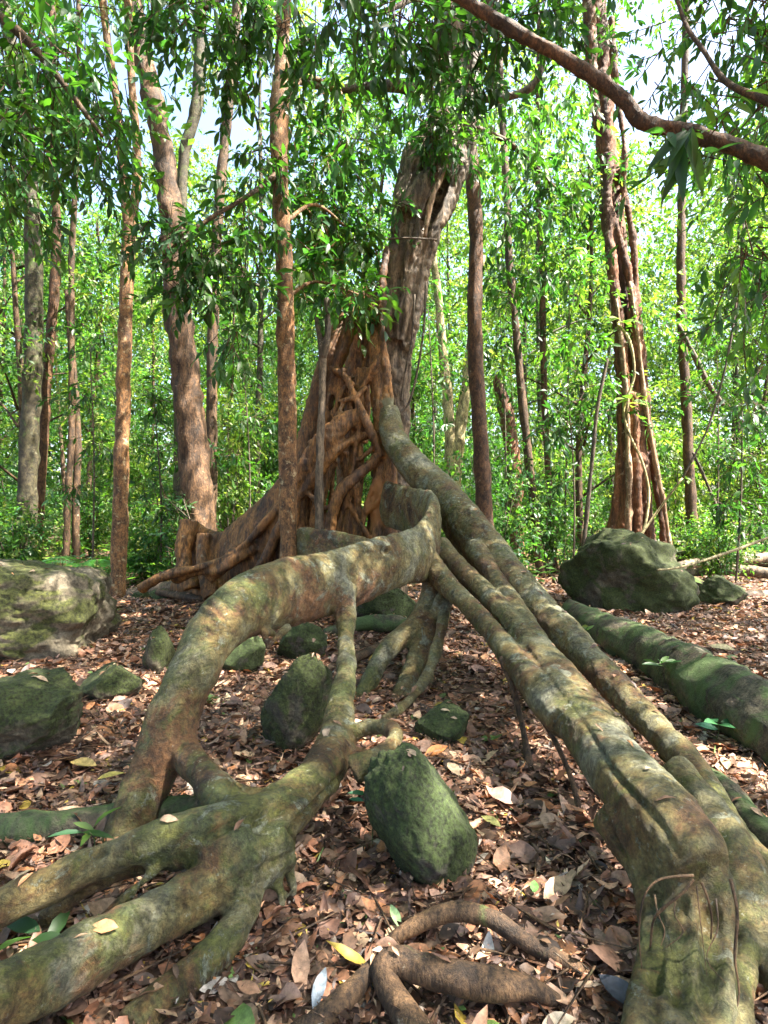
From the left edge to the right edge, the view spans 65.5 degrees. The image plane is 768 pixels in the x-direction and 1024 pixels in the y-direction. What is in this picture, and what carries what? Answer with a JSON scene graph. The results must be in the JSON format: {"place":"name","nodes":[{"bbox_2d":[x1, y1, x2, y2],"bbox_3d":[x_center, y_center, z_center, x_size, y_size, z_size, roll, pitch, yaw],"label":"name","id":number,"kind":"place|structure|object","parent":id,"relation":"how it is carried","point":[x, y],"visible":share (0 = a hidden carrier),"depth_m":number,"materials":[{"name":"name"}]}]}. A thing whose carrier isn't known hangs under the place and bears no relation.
{"place":"outdoors","nodes":[
{"label":"outdoors","id":0,"kind":"place"},
{"bbox_2d":[0,513,767,1023],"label":"ground","id":1,"kind":"structure","parent":0,"point":[330,953],"depth_m":2.46,"materials":[{"name":"brown plant"}]},
{"bbox_2d":[0,494,67,560],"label":"understory shrub","id":2,"kind":"object","parent":1,"relation":"on","point":[13,539],"visible":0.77,"depth_m":10.58,"materials":[{"name":"green plant"}]},
{"bbox_2d":[0,911,69,950],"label":"seedling","id":3,"kind":"object","parent":1,"relation":"on","point":[26,924],"visible":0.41,"depth_m":1.79,"materials":[{"name":"green plant"}]},
{"bbox_2d":[0,667,82,759],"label":"mossy rock","id":4,"kind":"object","parent":1,"relation":"on","point":[37,714],"visible":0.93,"depth_m":3.04,"materials":[{"name":"green stone"}]},
{"bbox_2d":[0,161,108,476],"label":"forest tree","id":5,"kind":"object","parent":1,"relation":"on","point":[4,299],"visible":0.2,"depth_m":18.25,"materials":[{"name":"green plant"}]},
{"bbox_2d":[0,559,121,661],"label":"mossy rock","id":6,"kind":"object","parent":1,"relation":"on","point":[54,611],"visible":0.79,"depth_m":5.10,"materials":[{"name":"green stone"}]},
{"bbox_2d":[0,195,151,509],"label":"forest tree","id":7,"kind":"object","parent":1,"relation":"on","point":[62,462],"visible":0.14,"depth_m":23.78,"materials":[{"name":"green plant"}]},
{"bbox_2d":[0,69,154,512],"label":"forest tree","id":8,"kind":"object","parent":1,"relation":"on","point":[18,358],"visible":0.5,"depth_m":13.39,"materials":[{"name":"green plant"}]},
{"bbox_2d":[0,183,173,530],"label":"forest tree","id":9,"kind":"object","parent":1,"relation":"on","point":[106,222],"visible":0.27,"depth_m":18.25,"materials":[{"name":"green plant"}]},
{"bbox_2d":[0,0,174,560],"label":"forest tree","id":10,"kind":"object","parent":1,"relation":"on","point":[29,458],"visible":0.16,"depth_m":11.87,"materials":[{"name":"brown plant"}]},
{"bbox_2d":[46,482,129,557],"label":"understory shrub","id":11,"kind":"object","parent":1,"relation":"on","point":[104,511],"visible":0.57,"depth_m":13.68,"materials":[{"name":"green plant"}]},
{"bbox_2d":[36,318,141,567],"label":"sapling","id":12,"kind":"object","parent":1,"relation":"on","point":[93,348],"visible":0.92,"depth_m":10.59,"materials":[{"name":"green plant"}]},
{"bbox_2d":[32,0,146,556],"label":"forest tree","id":13,"kind":"object","parent":1,"relation":"on","point":[53,307],"visible":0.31,"depth_m":12.43,"materials":[{"name":"red plant"}]},
{"bbox_2d":[33,0,166,566],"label":"forest tree","id":14,"kind":"object","parent":1,"relation":"on","point":[73,472],"visible":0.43,"depth_m":11.98,"materials":[{"name":"brown plant"}]},
{"bbox_2d":[0,794,202,846],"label":"surface root","id":15,"kind":"object","parent":1,"relation":"on","point":[26,824],"visible":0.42,"depth_m":2.39,"materials":[{"name":"green plant"}]},
{"bbox_2d":[0,0,206,196],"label":"forest tree","id":16,"kind":"object","parent":1,"relation":"on","point":[146,76],"visible":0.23,"depth_m":7.29,"materials":[{"name":"green plant"}]},
{"bbox_2d":[57,424,163,540],"bbox_3d":[-7.392,-0.772,16.225,2.296,3.675,2.562,0,0,35],"label":"understory shrub","id":17,"kind":"object","parent":1,"relation":"on","point":[108,477],"visible":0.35,"depth_m":16.05,"materials":[{"name":"green plant"}]},
{"bbox_2d":[79,662,145,703],"bbox_3d":[-1.895,1.212,4.131,0.434,0.321,0.395,0,0,0],"label":"mossy rock","id":18,"kind":"object","parent":1,"relation":"on","point":[112,681],"visible":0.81,"depth_m":4.06,"materials":[{"name":"green stone"}]},
{"bbox_2d":[59,197,167,440],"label":"forest tree","id":19,"kind":"object","parent":1,"relation":"on","point":[89,379],"visible":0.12,"depth_m":29.02,"materials":[{"name":"green plant"}]},
{"bbox_2d":[102,513,178,587],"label":"understory shrub","id":20,"kind":"object","parent":1,"relation":"on","point":[138,542],"visible":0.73,"depth_m":10.28,"materials":[{"name":"green plant"}]},
{"bbox_2d":[88,266,220,497],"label":"forest tree","id":21,"kind":"object","parent":1,"relation":"on","point":[154,359],"visible":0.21,"depth_m":25.28,"materials":[{"name":"green plant"}]},
{"bbox_2d":[142,625,174,675],"bbox_3d":[-1.861,1.141,4.880,0.259,0.430,0.276,0,0,0],"label":"mossy rock","id":22,"kind":"object","parent":1,"relation":"on","point":[158,655],"visible":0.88,"depth_m":4.81,"materials":[{"name":"green stone"}]},
{"bbox_2d":[34,0,292,530],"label":"forest tree","id":23,"kind":"object","parent":1,"relation":"on","point":[194,456],"visible":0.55,"depth_m":9.84,"materials":[{"name":"beige plant"}]},
{"bbox_2d":[128,488,198,569],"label":"sapling","id":24,"kind":"object","parent":1,"relation":"on","point":[172,521],"visible":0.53,"depth_m":9.56,"materials":[{"name":"green plant"}]},
{"bbox_2d":[110,375,223,571],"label":"sapling","id":25,"kind":"object","parent":1,"relation":"on","point":[159,415],"visible":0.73,"depth_m":10.19,"materials":[{"name":"green plant"}]},
{"bbox_2d":[98,0,239,597],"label":"forest tree","id":26,"kind":"object","parent":1,"relation":"on","point":[120,525],"visible":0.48,"depth_m":8.83,"materials":[{"name":"orange plant"}]},
{"bbox_2d":[95,119,273,496],"bbox_3d":[-9.779,-9.046,29.342,8.593,19.110,7.137,0,0,7],"label":"forest tree","id":27,"kind":"object","parent":1,"relation":"on","point":[189,207],"visible":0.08,"depth_m":28.93,"materials":[{"name":"green plant"}]},
{"bbox_2d":[156,385,277,531],"bbox_3d":[-3.488,-0.961,13.288,2.705,4.621,2.423,0,0,42],"label":"understory shrub","id":28,"kind":"object","parent":1,"relation":"on","point":[228,491],"visible":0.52,"depth_m":13.11,"materials":[{"name":"green plant"}]},
{"bbox_2d":[145,0,300,548],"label":"forest tree","id":29,"kind":"object","parent":1,"relation":"on","point":[195,113],"visible":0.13,"depth_m":12.90,"materials":[{"name":"orange brown bark"},{"name":"leaf"}]},
{"bbox_2d":[146,214,303,529],"bbox_3d":[-4.838,-4.157,18.837,5.108,10.616,4.462,0,0,-18],"label":"forest tree","id":30,"kind":"object","parent":1,"relation":"on","point":[220,343],"visible":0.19,"depth_m":18.69,"materials":[{"name":"green plant"}]},
{"bbox_2d":[173,299,300,489],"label":"forest tree","id":31,"kind":"object","parent":1,"relation":"on","point":[237,316],"visible":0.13,"depth_m":22.22,"materials":[{"name":"green plant"}]},
{"bbox_2d":[206,330,277,507],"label":"sapling","id":32,"kind":"object","parent":1,"relation":"on","point":[233,456],"visible":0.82,"depth_m":11.34,"materials":[{"name":"green plant"}]},
{"bbox_2d":[114,0,373,505],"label":"forest tree","id":33,"kind":"object","parent":1,"relation":"on","point":[260,340],"visible":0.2,"depth_m":15.73,"materials":[{"name":"green plant"}]},
{"bbox_2d":[222,636,265,672],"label":"mossy rock","id":34,"kind":"object","parent":1,"relation":"on","point":[249,654],"visible":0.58,"depth_m":4.78,"materials":[{"name":"stone"}]},
{"bbox_2d":[206,0,310,529],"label":"forest tree","id":35,"kind":"object","parent":1,"relation":"on","point":[211,392],"visible":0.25,"depth_m":11.42,"materials":[{"name":"brown plant"}]},
{"bbox_2d":[232,385,303,505],"bbox_3d":[-3.061,-1.138,16.657,2.556,4.682,2.269,0,0,-35],"label":"understory shrub","id":36,"kind":"object","parent":1,"relation":"on","point":[269,458],"visible":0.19,"depth_m":16.30,"materials":[{"name":"green plant"}]},
{"bbox_2d":[260,653,332,753],"bbox_3d":[-0.473,1.062,3.289,0.338,0.569,0.382,0,0,40],"label":"mossy rock","id":37,"kind":"object","parent":1,"relation":"on","point":[293,709],"visible":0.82,"depth_m":3.16,"materials":[{"name":"green stone"}]},
{"bbox_2d":[277,622,327,658],"bbox_3d":[-0.707,1.144,5.209,0.437,0.371,0.440,0,0,0],"label":"mossy rock","id":38,"kind":"object","parent":1,"relation":"on","point":[296,642],"visible":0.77,"depth_m":5.06,"materials":[{"name":"stone"}]},
{"bbox_2d":[218,168,411,493],"bbox_3d":[-1.797,-4.439,18.051,5.967,11.586,5.211,0,0,14],"label":"forest tree","id":39,"kind":"object","parent":1,"relation":"on","point":[254,373],"visible":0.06,"depth_m":17.62,"materials":[{"name":"green plant"}]},
{"bbox_2d":[238,0,424,557],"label":"forest tree","id":40,"kind":"object","parent":1,"relation":"on","point":[318,242],"visible":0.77,"depth_m":7.03,"materials":[{"name":"green plant"}]},
{"bbox_2d":[94,135,305,402],"bbox_3d":[-1.677,-2.523,5.925,1.743,2.749,1.862,0,0,0],"label":"leafy bough","id":41,"kind":"object","parent":40,"relation":"attached to","point":[203,271],"visible":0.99,"depth_m":5.80,"materials":[{"name":"green plant"}]},
{"bbox_2d":[115,0,352,148],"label":"leafy bough","id":42,"kind":"object","parent":40,"relation":"attached to","point":[155,26],"visible":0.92,"depth_m":5.28,"materials":[{"name":"green plant"}]},
{"bbox_2d":[290,946,384,1023],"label":"surface root","id":43,"kind":"object","parent":1,"relation":"on","point":[350,991],"visible":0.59,"depth_m":1.60,"materials":[{"name":"brown plant"}]},
{"bbox_2d":[256,64,461,479],"bbox_3d":[-0.795,-5.367,16.231,6.113,13.550,6.195,0,0,24],"label":"forest tree","id":44,"kind":"object","parent":1,"relation":"on","point":[377,223],"visible":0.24,"depth_m":15.82,"materials":[{"name":"green plant"}]},
{"bbox_2d":[323,614,406,635],"bbox_3d":[-0.120,1.144,6.000,0.976,0.238,0.231,0,0,8],"label":"surface root","id":45,"kind":"object","parent":1,"relation":"on","point":[381,623],"visible":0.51,"depth_m":5.94,"materials":[{"name":"green plant"}]},
{"bbox_2d":[292,8,461,521],"bbox_3d":[-0.463,-9.265,23.852,7.521,21.080,7.236,0,0,10],"label":"forest tree","id":46,"kind":"object","parent":1,"relation":"on","point":[345,67],"visible":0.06,"depth_m":23.70,"materials":[{"name":"green plant"}]},
{"bbox_2d":[0,0,767,1023],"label":"strangler fig","id":47,"kind":"object","parent":1,"relation":"on","point":[692,856],"visible":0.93,"depth_m":2.56,"materials":[{"name":"brown plant"}]},
{"bbox_2d":[263,0,615,140],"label":"leafy bough","id":48,"kind":"object","parent":47,"relation":"attached to","point":[430,47],"visible":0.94,"depth_m":5.25,"materials":[{"name":"green plant"}]},
{"bbox_2d":[386,34,511,244],"bbox_3d":[0.986,-4.434,7.572,2.326,2.298,1.301,0,0,-30],"label":"leafy bough","id":49,"kind":"object","parent":47,"relation":"attached to","point":[440,130],"visible":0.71,"depth_m":7.35,"materials":[{"name":"green plant"}]},
{"bbox_2d":[0,599,767,1023],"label":"twig debris","id":50,"kind":"object","parent":1,"relation":"on","point":[546,925],"visible":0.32,"depth_m":2.17,"materials":[{"name":"brown plant"}]},
{"bbox_2d":[0,63,767,515],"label":"wood","id":51,"kind":"object","parent":1,"relation":"on","point":[56,465],"visible":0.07,"depth_m":37.99,"materials":[{"name":"green plant"}]},
{"bbox_2d":[1,507,767,583],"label":"undergrowth","id":52,"kind":"object","parent":1,"relation":"on","point":[168,558],"visible":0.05,"depth_m":13.60,"materials":[{"name":"green plant"}]},
{"bbox_2d":[356,588,415,617],"bbox_3d":[-0.032,1.000,6.604,0.830,0.522,0.689,0,0,0],"label":"mossy rock","id":53,"kind":"object","parent":1,"relation":"on","point":[397,601],"visible":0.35,"depth_m":6.34,"materials":[{"name":"stone"}]},
{"bbox_2d":[363,742,477,887],"bbox_3d":[0.141,1.178,2.271,0.392,0.589,0.384,0,0,-41],"label":"mossy rock","id":54,"kind":"object","parent":1,"relation":"on","point":[422,827],"visible":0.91,"depth_m":2.15,"materials":[{"name":"stone"}]},
{"bbox_2d":[348,0,513,537],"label":"forest tree","id":55,"kind":"object","parent":1,"relation":"on","point":[455,438],"visible":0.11,"depth_m":14.89,"materials":[{"name":"beige plant"}]},
{"bbox_2d":[410,279,466,463],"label":"sapling","id":56,"kind":"object","parent":1,"relation":"on","point":[441,368],"visible":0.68,"depth_m":11.38,"materials":[{"name":"green plant"}]},
{"bbox_2d":[358,232,520,498],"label":"forest tree","id":57,"kind":"object","parent":1,"relation":"on","point":[449,343],"visible":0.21,"depth_m":17.18,"materials":[{"name":"green plant"}]},
{"bbox_2d":[414,699,469,743],"bbox_3d":[0.338,1.217,3.431,0.332,0.222,0.368,0,0,0],"label":"mossy rock","id":58,"kind":"object","parent":1,"relation":"on","point":[436,722],"visible":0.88,"depth_m":3.35,"materials":[{"name":"stone"}]},
{"bbox_2d":[413,190,496,462],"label":"forest tree","id":59,"kind":"object","parent":1,"relation":"on","point":[435,379],"visible":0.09,"depth_m":28.94,"materials":[{"name":"green plant"}]},
{"bbox_2d":[390,159,527,422],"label":"forest tree","id":60,"kind":"object","parent":1,"relation":"on","point":[452,221],"visible":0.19,"depth_m":24.16,"materials":[{"name":"green plant"}]},
{"bbox_2d":[371,944,566,1023],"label":"surface root","id":61,"kind":"object","parent":1,"relation":"on","point":[391,969],"visible":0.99,"depth_m":1.60,"materials":[{"name":"brown plant"}]},
{"bbox_2d":[405,0,546,577],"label":"forest tree","id":62,"kind":"object","parent":1,"relation":"on","point":[523,410],"visible":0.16,"depth_m":11.94,"materials":[{"name":"brown plant"}]},
{"bbox_2d":[460,7,493,525],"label":"forest tree","id":63,"kind":"object","parent":1,"relation":"on","point":[482,474],"visible":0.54,"depth_m":8.90,"materials":[{"name":"red plant"}]},
{"bbox_2d":[456,58,623,384],"bbox_3d":[2.429,-4.810,9.617,3.474,5.102,2.158,0,0,-32],"label":"leafy bough","id":64,"kind":"object","parent":63,"relation":"attached to","point":[531,163],"visible":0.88,"depth_m":9.71,"materials":[{"name":"green plant"}]},
{"bbox_2d":[430,431,547,568],"bbox_3d":[1.919,-0.058,10.557,1.946,2.785,2.181,0,0,22],"label":"understory shrub","id":65,"kind":"object","parent":1,"relation":"on","point":[506,493],"visible":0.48,"depth_m":10.32,"materials":[{"name":"green plant"}]},
{"bbox_2d":[388,900,599,977],"bbox_3d":[0.317,1.295,1.817,0.696,0.153,0.130,0,0,11],"label":"surface root","id":66,"kind":"object","parent":1,"relation":"on","point":[507,928],"visible":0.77,"depth_m":1.83,"materials":[{"name":"brown plant"}]},
{"bbox_2d":[465,289,533,536],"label":"sapling","id":67,"kind":"object","parent":1,"relation":"on","point":[495,348],"visible":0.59,"depth_m":12.49,"materials":[{"name":"green plant"}]},
{"bbox_2d":[493,375,526,565],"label":"forest tree","id":68,"kind":"object","parent":1,"relation":"on","point":[513,434],"visible":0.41,"depth_m":14.36,"materials":[{"name":"red plant"}]},
{"bbox_2d":[469,297,575,479],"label":"forest tree","id":69,"kind":"object","parent":1,"relation":"on","point":[533,373],"visible":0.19,"depth_m":30.64,"materials":[{"name":"green plant"}]},
{"bbox_2d":[443,108,613,414],"bbox_3d":[5.119,-6.709,22.237,7.623,15.708,6.331,0,0,-22],"label":"forest tree","id":70,"kind":"object","parent":1,"relation":"on","point":[495,273],"visible":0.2,"depth_m":22.33,"materials":[{"name":"green plant"}]},
{"bbox_2d":[493,468,597,575],"bbox_3d":[3.276,0.180,12.402,1.848,2.502,2.071,0,0,-37],"label":"understory shrub","id":71,"kind":"object","parent":1,"relation":"on","point":[556,537],"visible":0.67,"depth_m":12.10,"materials":[{"name":"green plant"}]},
{"bbox_2d":[486,0,632,573],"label":"forest tree","id":72,"kind":"object","parent":1,"relation":"on","point":[542,306],"visible":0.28,"depth_m":12.94,"materials":[{"name":"red plant"}]},
{"bbox_2d":[442,0,677,543],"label":"forest tree","id":73,"kind":"object","parent":1,"relation":"on","point":[480,161],"visible":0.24,"depth_m":19.41,"materials":[{"name":"green plant"}]},
{"bbox_2d":[524,442,595,534],"bbox_3d":[4.461,-0.321,15.642,2.014,3.380,1.805,0,0,-2],"label":"understory shrub","id":74,"kind":"object","parent":1,"relation":"on","point":[537,464],"visible":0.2,"depth_m":15.48,"materials":[{"name":"green plant"}]},
{"bbox_2d":[425,109,697,547],"bbox_3d":[4.434,-3.799,13.601,5.194,10.486,5.947,0,0,33],"label":"forest tree","id":75,"kind":"object","parent":1,"relation":"on","point":[580,443],"visible":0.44,"depth_m":13.08,"materials":[{"name":"green plant"}]},
{"bbox_2d":[530,180,606,561],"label":"sapling","id":76,"kind":"object","parent":1,"relation":"on","point":[581,316],"visible":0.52,"depth_m":12.51,"materials":[{"name":"green plant"}]},
{"bbox_2d":[525,367,620,555],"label":"sapling","id":77,"kind":"object","parent":1,"relation":"on","point":[584,405],"visible":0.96,"depth_m":10.95,"materials":[{"name":"green plant"}]},
{"bbox_2d":[478,0,682,543],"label":"strangler fig","id":78,"kind":"object","parent":1,"relation":"on","point":[637,469],"visible":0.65,"depth_m":12.25,"materials":[{"name":"brown plant"}]},
{"bbox_2d":[559,437,615,535],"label":"understory shrub","id":79,"kind":"object","parent":1,"relation":"on","point":[596,478],"visible":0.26,"depth_m":19.20,"materials":[{"name":"green plant"}]},
{"bbox_2d":[581,358,608,545],"bbox_3d":[3.706,-0.976,10.496,0.503,3.460,0.090,0,0,0],"label":"liana","id":80,"kind":"object","parent":1,"relation":"on","point":[588,499],"visible":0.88,"depth_m":10.47,"materials":[{"name":"brown plant"}]},
{"bbox_2d":[450,0,767,424],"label":"forest tree","id":81,"kind":"object","parent":1,"relation":"on","point":[683,140],"visible":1,"depth_m":3.79,"materials":[{"name":"green plant"}]},
{"bbox_2d":[520,133,698,506],"bbox_3d":[9.359,-7.485,25.404,7.800,16.558,6.478,0,0,1],"label":"forest tree","id":82,"kind":"object","parent":1,"relation":"on","point":[610,365],"visible":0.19,"depth_m":25.05,"materials":[{"name":"green plant"}]},
{"bbox_2d":[557,528,699,614],"bbox_3d":[3.204,0.932,7.657,1.342,1.446,1.408,0,0,-35],"label":"mossy boulder","id":83,"kind":"object","parent":1,"relation":"on","point":[612,571],"visible":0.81,"depth_m":7.28,"materials":[{"name":"green stone"}]},
{"bbox_2d":[592,259,701,477],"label":"forest tree","id":84,"kind":"object","parent":1,"relation":"on","point":[651,362],"visible":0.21,"depth_m":29.71,"materials":[{"name":"green plant"}]},
{"bbox_2d":[561,599,767,769],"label":"fallen log","id":85,"kind":"object","parent":1,"relation":"on","point":[710,685],"visible":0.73,"depth_m":3.85,"materials":[{"name":"green plant"}]},
{"bbox_2d":[574,0,761,551],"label":"forest tree","id":86,"kind":"object","parent":1,"relation":"on","point":[690,495],"visible":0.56,"depth_m":12.94,"materials":[{"name":"brown plant"}]},
{"bbox_2d":[646,399,733,539],"bbox_3d":[7.671,-0.910,15.918,2.413,4.264,2.693,0,0,-30],"label":"understory shrub","id":87,"kind":"object","parent":1,"relation":"on","point":[679,496],"visible":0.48,"depth_m":15.65,"materials":[{"name":"green plant"}]},
{"bbox_2d":[635,25,767,207],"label":"forest tree","id":88,"kind":"object","parent":1,"relation":"on","point":[751,122],"visible":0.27,"depth_m":7.34,"materials":[{"name":"green plant"}]},
{"bbox_2d":[671,158,767,447],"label":"leafy bough","id":89,"kind":"object","parent":88,"relation":"attached to","point":[722,275],"visible":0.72,"depth_m":6.38,"materials":[{"name":"green plant"}]},
{"bbox_2d":[644,118,767,523],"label":"forest tree","id":90,"kind":"object","parent":1,"relation":"on","point":[690,301],"visible":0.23,"depth_m":24.72,"materials":[{"name":"green plant"}]},
{"bbox_2d":[650,124,767,516],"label":"forest tree","id":91,"kind":"object","parent":1,"relation":"on","point":[691,267],"visible":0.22,"depth_m":28.69,"materials":[{"name":"green plant"}]},
{"bbox_2d":[653,228,767,535],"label":"forest tree","id":92,"kind":"object","parent":1,"relation":"on","point":[764,397],"visible":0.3,"depth_m":18.46,"materials":[{"name":"green plant"}]},
{"bbox_2d":[658,754,767,848],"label":"surface root","id":93,"kind":"object","parent":1,"relation":"on","point":[756,824],"visible":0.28,"depth_m":2.46,"materials":[{"name":"green plant"}]},
{"bbox_2d":[671,315,756,548],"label":"sapling","id":94,"kind":"object","parent":1,"relation":"on","point":[697,381],"visible":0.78,"depth_m":11.14,"materials":[{"name":"green plant"}]},
{"bbox_2d":[670,503,757,562],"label":"understory shrub","id":95,"kind":"object","parent":1,"relation":"on","point":[687,549],"visible":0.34,"depth_m":12.48,"materials":[{"name":"green plant"}]},
{"bbox_2d":[672,511,764,580],"bbox_3d":[5.864,0.682,10.521,1.469,1.473,1.468,0,0,-12],"label":"understory shrub","id":96,"kind":"object","parent":1,"relation":"on","point":[717,565],"visible":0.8,"depth_m":10.38,"materials":[{"name":"green plant"}]},
{"bbox_2d":[673,432,767,529],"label":"understory shrub","id":97,"kind":"object","parent":1,"relation":"on","point":[724,490],"visible":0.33,"depth_m":16.33,"materials":[{"name":"green plant"}]},
{"bbox_2d":[698,574,747,605],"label":"mossy rock","id":98,"kind":"object","parent":1,"relation":"on","point":[714,589],"visible":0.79,"depth_m":7.85,"materials":[{"name":"green stone"}]},
{"bbox_2d":[694,19,767,341],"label":"forest tree","id":99,"kind":"object","parent":1,"relation":"on","point":[740,227],"visible":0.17,"depth_m":20.50,"materials":[{"name":"green plant"}]},
{"bbox_2d":[697,384,767,582],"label":"sapling","id":100,"kind":"object","parent":1,"relation":"on","point":[718,519],"visible":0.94,"depth_m":9.99,"materials":[{"name":"green plant"}]},
{"bbox_2d":[0,0,767,508],"label":"sky","id":101,"kind":"structure","parent":0,"point":[656,71],"materials":[{"name":"white"}]},
{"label":"forest tree","id":102,"kind":"object","parent":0,"visible":0},
{"bbox_2d":[0,0,170,276],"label":"leafy bough","id":103,"kind":"object","parent":102,"relation":"attached to","point":[47,159],"visible":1,"depth_m":5.27,"materials":[{"name":"green plant"}]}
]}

